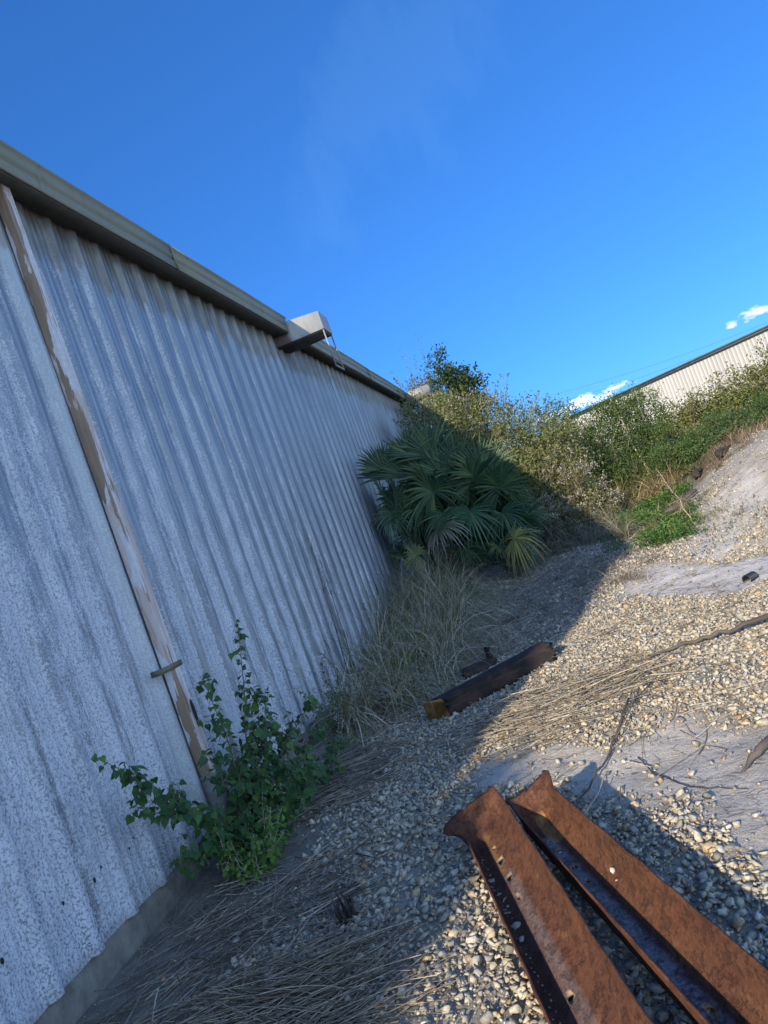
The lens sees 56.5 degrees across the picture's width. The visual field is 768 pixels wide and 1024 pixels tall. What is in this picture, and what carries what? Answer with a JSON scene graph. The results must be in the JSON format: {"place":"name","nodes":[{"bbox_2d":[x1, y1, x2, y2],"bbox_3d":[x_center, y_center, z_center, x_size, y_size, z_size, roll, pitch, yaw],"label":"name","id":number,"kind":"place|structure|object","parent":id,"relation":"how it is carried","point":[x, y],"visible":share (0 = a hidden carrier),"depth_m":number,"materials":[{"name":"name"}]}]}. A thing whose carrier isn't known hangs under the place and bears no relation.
{"place":"outdoors","nodes":[
{"label":"outdoors","id":0,"kind":"place"},
{"bbox_2d":[0,0,767,445],"label":"sky","id":1,"kind":"structure","parent":0,"point":[558,196],"materials":[{"name":"blue"}]},
{"bbox_2d":[75,427,767,1023],"bbox_3d":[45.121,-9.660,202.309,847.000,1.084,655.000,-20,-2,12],"label":"ground","id":2,"kind":"structure","parent":0,"point":[701,767],"depth_m":3.78,"materials":[{"name":"grey gravel"}]},
{"bbox_2d":[86,619,355,881],"bbox_3d":[-0.875,1.458,4.608,0.699,1.436,2.372,-20,-2,12],"label":"shrub","id":3,"kind":"object","parent":2,"relation":"on","point":[253,783],"visible":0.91,"depth_m":4.43,"materials":[{"name":"green plant"}]},
{"bbox_2d":[0,139,457,1023],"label":"metal building","id":4,"kind":"structure","parent":2,"relation":"on","point":[184,437],"depth_m":5.06,"materials":[{"name":"metal"}]},
{"bbox_2d":[306,530,353,673],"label":"dry vine","id":5,"kind":"object","parent":4,"relation":"attached to","point":[329,607],"visible":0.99,"depth_m":7.89,"materials":[{"name":"brown plant"}]},
{"bbox_2d":[319,556,355,668],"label":"dry vine","id":6,"kind":"object","parent":4,"relation":"attached to","point":[344,635],"visible":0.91,"depth_m":8.03,"materials":[{"name":"brown plant"}]},
{"bbox_2d":[81,833,393,1023],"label":"straw","id":7,"kind":"object","parent":2,"relation":"on","point":[224,950],"visible":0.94,"depth_m":3.41,"materials":[{"name":"beige plant"}]},
{"bbox_2d":[211,790,290,884],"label":"shrub","id":8,"kind":"object","parent":2,"relation":"on","point":[255,863],"visible":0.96,"depth_m":4.02,"materials":[{"name":"green plant"}]},
{"bbox_2d":[135,906,458,1023],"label":"straw","id":9,"kind":"object","parent":2,"relation":"on","point":[305,987],"visible":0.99,"depth_m":2.75,"materials":[{"name":"beige plant"}]},
{"bbox_2d":[293,655,359,737],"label":"flowering weed","id":10,"kind":"object","parent":2,"relation":"on","point":[334,727],"visible":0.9,"depth_m":6.38,"materials":[{"name":"green plant"}]},
{"bbox_2d":[331,893,356,925],"bbox_3d":[-0.176,1.777,3.204,0.098,0.161,0.105,-20,-2,12],"label":"rotten stump","id":11,"kind":"object","parent":2,"relation":"on","point":[347,912],"visible":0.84,"depth_m":3.17,"materials":[{"name":"brown wood"}]},
{"bbox_2d":[287,730,415,823],"bbox_3d":[-0.229,1.905,5.297,1.074,0.095,1.699,-20,-2,12],"label":"straw","id":12,"kind":"object","parent":2,"relation":"on","point":[374,772],"visible":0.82,"depth_m":5.10,"materials":[{"name":"beige plant"}]},
{"bbox_2d":[264,523,538,755],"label":"tall grass","id":13,"kind":"structure","parent":2,"relation":"on","point":[438,626],"depth_m":7.59,"materials":[{"name":"green plant"}]},
{"bbox_2d":[355,439,455,582],"bbox_3d":[0.483,0.118,11.488,1.315,2.780,1.350,-21,-2,25],"label":"palmetto","id":14,"kind":"object","parent":2,"relation":"on","point":[377,465],"visible":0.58,"depth_m":11.44,"materials":[{"name":"green plant"}]},
{"bbox_2d":[366,543,480,643],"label":"tall grass","id":15,"kind":"structure","parent":2,"relation":"on","point":[431,586],"depth_m":10.19,"materials":[{"name":"beige plant"}]},
{"bbox_2d":[84,507,767,1021],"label":"grit","id":16,"kind":"object","parent":2,"relation":"on","point":[566,775],"visible":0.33,"depth_m":3.82,"materials":[{"name":"gravel"}]},
{"bbox_2d":[389,334,494,431],"bbox_3d":[2.009,-2.376,22.566,3.126,6.928,2.348,-20,-2,12],"label":"tall weed tree","id":17,"kind":"object","parent":2,"relation":"on","point":[421,383],"visible":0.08,"depth_m":22.51,"materials":[{"name":"green plant"}]},
{"bbox_2d":[393,379,491,447],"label":"flowering shrub","id":18,"kind":"object","parent":2,"relation":"on","point":[413,401],"visible":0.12,"depth_m":17.80,"materials":[{"name":"green plant"}]},
{"bbox_2d":[119,569,767,1023],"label":"straw","id":19,"kind":"object","parent":2,"relation":"on","point":[629,617],"visible":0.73,"depth_m":4.54,"materials":[{"name":"beige plant"}]},
{"bbox_2d":[382,414,508,580],"bbox_3d":[1.014,-0.127,11.553,1.862,2.870,2.044,-20,-2,12],"label":"palmetto","id":20,"kind":"object","parent":2,"relation":"on","point":[427,487],"visible":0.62,"depth_m":11.23,"materials":[{"name":"green plant"}]},
{"bbox_2d":[401,515,492,586],"bbox_3d":[0.972,0.682,10.729,1.413,1.341,0.947,-20,-2,12],"label":"palmetto","id":21,"kind":"object","parent":2,"relation":"on","point":[441,527],"visible":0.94,"depth_m":10.74,"materials":[{"name":"green plant"}]},
{"bbox_2d":[416,343,494,447],"bbox_3d":[2.620,-1.970,20.351,2.142,6.176,2.086,-20,-2,-6],"label":"tree","id":22,"kind":"object","parent":2,"relation":"on","point":[464,379],"visible":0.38,"depth_m":20.12,"materials":[{"name":"green plant"}]},
{"bbox_2d":[391,371,554,562],"bbox_3d":[1.877,-0.855,15.077,3.365,4.127,3.416,-20,-2,12],"label":"flowering shrub","id":23,"kind":"object","parent":2,"relation":"on","point":[460,422],"visible":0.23,"depth_m":14.85,"materials":[{"name":"green plant"}]},
{"bbox_2d":[417,572,532,676],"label":"dry grass","id":24,"kind":"structure","parent":2,"relation":"on","point":[493,632],"depth_m":7.92,"materials":[{"name":"beige plant"}]},
{"bbox_2d":[460,646,496,678],"bbox_3d":[0.900,1.438,6.834,0.361,0.221,0.147,-20,-2,-10],"label":"wood chunk","id":25,"kind":"object","parent":2,"relation":"on","point":[481,665],"visible":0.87,"depth_m":6.79,"materials":[{"name":"brown wood"}]},
{"bbox_2d":[420,428,558,571],"bbox_3d":[1.641,-0.181,11.353,1.971,2.541,2.046,-20,-2,12],"label":"palmetto","id":26,"kind":"object","parent":2,"relation":"on","point":[485,469],"visible":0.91,"depth_m":11.09,"materials":[{"name":"green plant"}]},
{"bbox_2d":[423,642,556,720],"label":"rusty steel beam","id":27,"kind":"structure","parent":2,"relation":"on","point":[485,684],"depth_m":5.90,"materials":[{"name":"brown metal"}]},
{"bbox_2d":[351,550,632,742],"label":"gravel","id":28,"kind":"structure","parent":2,"relation":"on","point":[560,612],"depth_m":8.10,"materials":[{"name":"beige gravel"}]},
{"bbox_2d":[487,615,519,629],"bbox_3d":[1.384,1.278,8.270,0.418,0.030,0.083,-20,-2,-10],"label":"dark board","id":29,"kind":"object","parent":2,"relation":"on","point":[508,620],"visible":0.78,"depth_m":8.25,"materials":[{"name":"brown wood"}]},
{"bbox_2d":[486,521,551,584],"bbox_3d":[2.018,0.618,10.628,0.929,0.975,1.067,-20,-2,12],"label":"palmetto","id":30,"kind":"object","parent":2,"relation":"on","point":[515,547],"visible":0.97,"depth_m":10.43,"materials":[{"name":"green plant"}]},
{"bbox_2d":[438,498,610,577],"bbox_3d":[2.510,0.500,13.120,3.279,0.722,2.670,-20,-2,12],"label":"ground cover","id":31,"kind":"object","parent":2,"relation":"on","point":[546,541],"visible":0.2,"depth_m":12.40,"materials":[{"name":"green plant"}]},
{"bbox_2d":[478,390,612,537],"bbox_3d":[3.217,-0.866,14.479,2.786,3.228,3.569,-20,-2,12],"label":"flowering shrub","id":32,"kind":"object","parent":2,"relation":"on","point":[532,461],"visible":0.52,"depth_m":14.08,"materials":[{"name":"green plant"}]},
{"bbox_2d":[443,785,653,1023],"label":"steel beam","id":33,"kind":"structure","parent":2,"relation":"on","point":[565,951],"depth_m":2.51,"materials":[{"name":"brown metal"}]},
{"bbox_2d":[510,921,520,928],"bbox_3d":[0.493,1.546,2.670,0.045,0.020,0.025,-20,-2,4],"label":"stone","id":34,"kind":"object","parent":33,"relation":"on","point":[515,925],"visible":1,"depth_m":2.67,"materials":[{"name":"stone"}]},
{"bbox_2d":[481,860,560,1023],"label":"grit in channel","id":35,"kind":"object","parent":33,"relation":"on","point":[542,985],"visible":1,"depth_m":2.41,"materials":[{"name":"gravel"}]},
{"bbox_2d":[508,421,619,495],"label":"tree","id":36,"kind":"object","parent":2,"relation":"on","point":[571,440],"visible":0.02,"depth_m":41.23,"materials":[{"name":"green plant"}]},
{"bbox_2d":[437,640,705,762],"bbox_3d":[1.276,1.299,5.072,1.958,0.160,1.666,-20,-2,12],"label":"straw","id":37,"kind":"object","parent":2,"relation":"on","point":[620,678],"visible":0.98,"depth_m":4.88,"materials":[{"name":"beige plant"}]},
{"bbox_2d":[520,446,628,549],"bbox_3d":[3.198,-0.187,12.889,2.458,1.838,1.948,-20,-2,-10],"label":"flowering shrub","id":38,"kind":"object","parent":2,"relation":"on","point":[586,485],"visible":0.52,"depth_m":12.68,"materials":[{"name":"green plant"}]},
{"bbox_2d":[533,393,627,509],"bbox_3d":[4.436,-1.259,16.376,2.056,3.107,2.332,-21,-2,32],"label":"green shrub","id":39,"kind":"object","parent":2,"relation":"on","point":[592,440],"visible":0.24,"depth_m":16.24,"materials":[{"name":"green plant"}]},
{"bbox_2d":[492,482,669,575],"bbox_3d":[3.051,0.160,11.753,3.326,0.924,3.728,-20,-2,12],"label":"dry brush","id":40,"kind":"object","parent":2,"relation":"on","point":[569,545],"visible":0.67,"depth_m":11.41,"materials":[{"name":"beige plant"}]},
{"bbox_2d":[496,520,681,617],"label":"gravel","id":41,"kind":"structure","parent":2,"relation":"on","point":[625,577],"depth_m":8.98,"materials":[{"name":"beige gravel"}]},
{"bbox_2d":[584,774,605,813],"bbox_3d":[1.047,1.402,3.529,0.025,0.034,0.395,-21,-2,37],"label":"stick","id":42,"kind":"object","parent":2,"relation":"on","point":[595,796],"visible":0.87,"depth_m":3.50,"materials":[{"name":"wood"}]},
{"bbox_2d":[576,682,651,806],"bbox_3d":[1.310,1.287,4.070,0.081,0.123,1.491,-21,-2,37],"label":"twig","id":43,"kind":"object","parent":2,"relation":"on","point":[619,727],"visible":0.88,"depth_m":4.14,"materials":[{"name":"brown wood"}]},
{"bbox_2d":[578,437,655,510],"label":"green shrub","id":44,"kind":"object","parent":2,"relation":"on","point":[629,469],"visible":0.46,"depth_m":15.27,"materials":[{"name":"green plant"}]},
{"bbox_2d":[480,551,767,880],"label":"sand","id":45,"kind":"structure","parent":2,"relation":"on","point":[669,722],"depth_m":3.94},
{"bbox_2d":[579,381,680,490],"bbox_3d":[5.749,-1.714,16.931,2.574,2.763,2.453,-20,-2,12],"label":"bush","id":46,"kind":"object","parent":2,"relation":"on","point":[632,446],"visible":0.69,"depth_m":16.54,"materials":[{"name":"green plant"}]},
{"bbox_2d":[506,770,767,1023],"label":"steel beam","id":47,"kind":"structure","parent":2,"relation":"on","point":[696,963],"depth_m":2.32,"materials":[{"name":"brown metal"}]},
{"bbox_2d":[588,477,706,552],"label":"ground cover","id":48,"kind":"object","parent":2,"relation":"on","point":[677,517],"visible":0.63,"depth_m":10.71,"materials":[{"name":"green plant"}]},
{"bbox_2d":[600,447,704,509],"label":"dry grass","id":49,"kind":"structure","parent":2,"relation":"on","point":[653,487],"depth_m":14.47,"materials":[{"name":"beige plant"}]},
{"bbox_2d":[564,325,767,456],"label":"white building","id":50,"kind":"structure","parent":2,"relation":"on","point":[690,374],"depth_m":50.50,"materials":[{"name":"white metal"}]},
{"bbox_2d":[656,469,691,517],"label":"dead weed","id":51,"kind":"object","parent":2,"relation":"on","point":[681,505],"visible":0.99,"depth_m":9.94,"materials":[{"name":"beige plant"}]},
{"bbox_2d":[629,394,719,462],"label":"hedge bush","id":52,"kind":"object","parent":2,"relation":"on","point":[679,429],"visible":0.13,"depth_m":19.64,"materials":[{"name":"green plant"}]},
{"bbox_2d":[635,424,720,478],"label":"weed clump","id":53,"kind":"object","parent":2,"relation":"on","point":[687,453],"visible":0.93,"depth_m":14.39,"materials":[{"name":"green plant"}]},
{"bbox_2d":[660,488,696,514],"bbox_3d":[4.660,-0.130,11.396,0.938,0.230,0.114,-20,-2,-18],"label":"fallen log","id":54,"kind":"object","parent":2,"relation":"on","point":[688,495],"visible":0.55,"depth_m":11.41,"materials":[{"name":"grey wood"}]},
{"bbox_2d":[628,489,756,549],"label":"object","id":55,"kind":"structure","parent":2,"relation":"on","point":[703,517],"depth_m":9.89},
{"bbox_2d":[637,756,747,788],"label":"twig","id":56,"kind":"object","parent":2,"relation":"on","point":[684,784],"visible":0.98,"depth_m":3.37,"materials":[{"name":"brown wood"}]},
{"bbox_2d":[623,613,767,666],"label":"dead branch","id":57,"kind":"object","parent":2,"relation":"on","point":[746,623],"visible":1,"depth_m":4.99,"materials":[{"name":"brown wood"}]},
{"bbox_2d":[691,467,702,477],"bbox_3d":[5.587,-0.706,12.732,0.167,0.143,0.633,-21,-2,33],"label":"burnt post","id":58,"kind":"object","parent":2,"relation":"on","point":[696,472],"visible":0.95,"depth_m":12.48,"materials":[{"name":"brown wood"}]},
{"bbox_2d":[643,472,767,572],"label":"ground cover","id":59,"kind":"object","parent":2,"relation":"on","point":[714,527],"visible":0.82,"depth_m":8.76,"materials":[{"name":"grey stone"}]},
{"bbox_2d":[649,409,767,486],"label":"ground cover","id":60,"kind":"object","parent":2,"relation":"on","point":[751,422],"visible":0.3,"depth_m":14.14,"materials":[{"name":"green plant"}]},
{"bbox_2d":[667,371,767,433],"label":"hedge bush","id":61,"kind":"object","parent":2,"relation":"on","point":[707,405],"visible":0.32,"depth_m":19.62,"materials":[{"name":"green plant"}]},
{"bbox_2d":[676,401,763,447],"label":"weed clump","id":62,"kind":"object","parent":2,"relation":"on","point":[728,416],"visible":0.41,"depth_m":15.09,"materials":[{"name":"green plant"}]},
{"bbox_2d":[714,445,730,457],"bbox_3d":[5.935,-1.066,12.461,0.114,0.119,0.750,-22,-2,43],"label":"burnt post","id":63,"kind":"object","parent":2,"relation":"on","point":[720,452],"visible":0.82,"depth_m":12.24,"materials":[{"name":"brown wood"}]},
{"bbox_2d":[714,337,767,408],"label":"hedge bush","id":64,"kind":"object","parent":2,"relation":"on","point":[753,375],"visible":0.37,"depth_m":19.86,"materials":[{"name":"green plant"}]},
{"bbox_2d":[719,388,767,425],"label":"weed clump","id":65,"kind":"object","parent":2,"relation":"on","point":[753,410],"visible":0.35,"depth_m":15.71,"materials":[{"name":"green plant"}]},
{"bbox_2d":[742,571,758,582],"bbox_3d":[3.349,0.606,6.527,0.117,0.102,0.103,-19,-2,-26],"label":"black pipe","id":66,"kind":"object","parent":2,"relation":"on","point":[752,575],"visible":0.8,"depth_m":6.51,"materials":[{"name":"plastic"}]},
{"bbox_2d":[741,735,767,771],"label":"stick","id":67,"kind":"object","parent":2,"relation":"on","point":[761,746],"visible":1,"depth_m":3.31,"materials":[{"name":"brown wood"}]},
{"bbox_2d":[751,386,767,411],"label":"weed clump","id":68,"kind":"object","parent":2,"relation":"on","point":[762,393],"visible":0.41,"depth_m":16.44,"materials":[{"name":"green plant"}]},
{"bbox_2d":[145,429,767,1023],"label":"gravel","id":69,"kind":"structure","parent":0,"point":[737,883],"depth_m":3.98,"materials":[{"name":"beige gravel"}]},
{"bbox_2d":[502,355,700,416],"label":"power line","id":70,"kind":"object","parent":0,"point":[624,382],"visible":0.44,"depth_m":89.79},
{"bbox_2d":[513,322,766,404],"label":"power line","id":71,"kind":"object","parent":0,"point":[645,367],"visible":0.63,"depth_m":89.26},
{"bbox_2d":[652,415,767,499],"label":"dry grass","id":72,"kind":"structure","parent":0,"point":[745,433],"depth_m":12.62,"materials":[{"name":"beige plant"}]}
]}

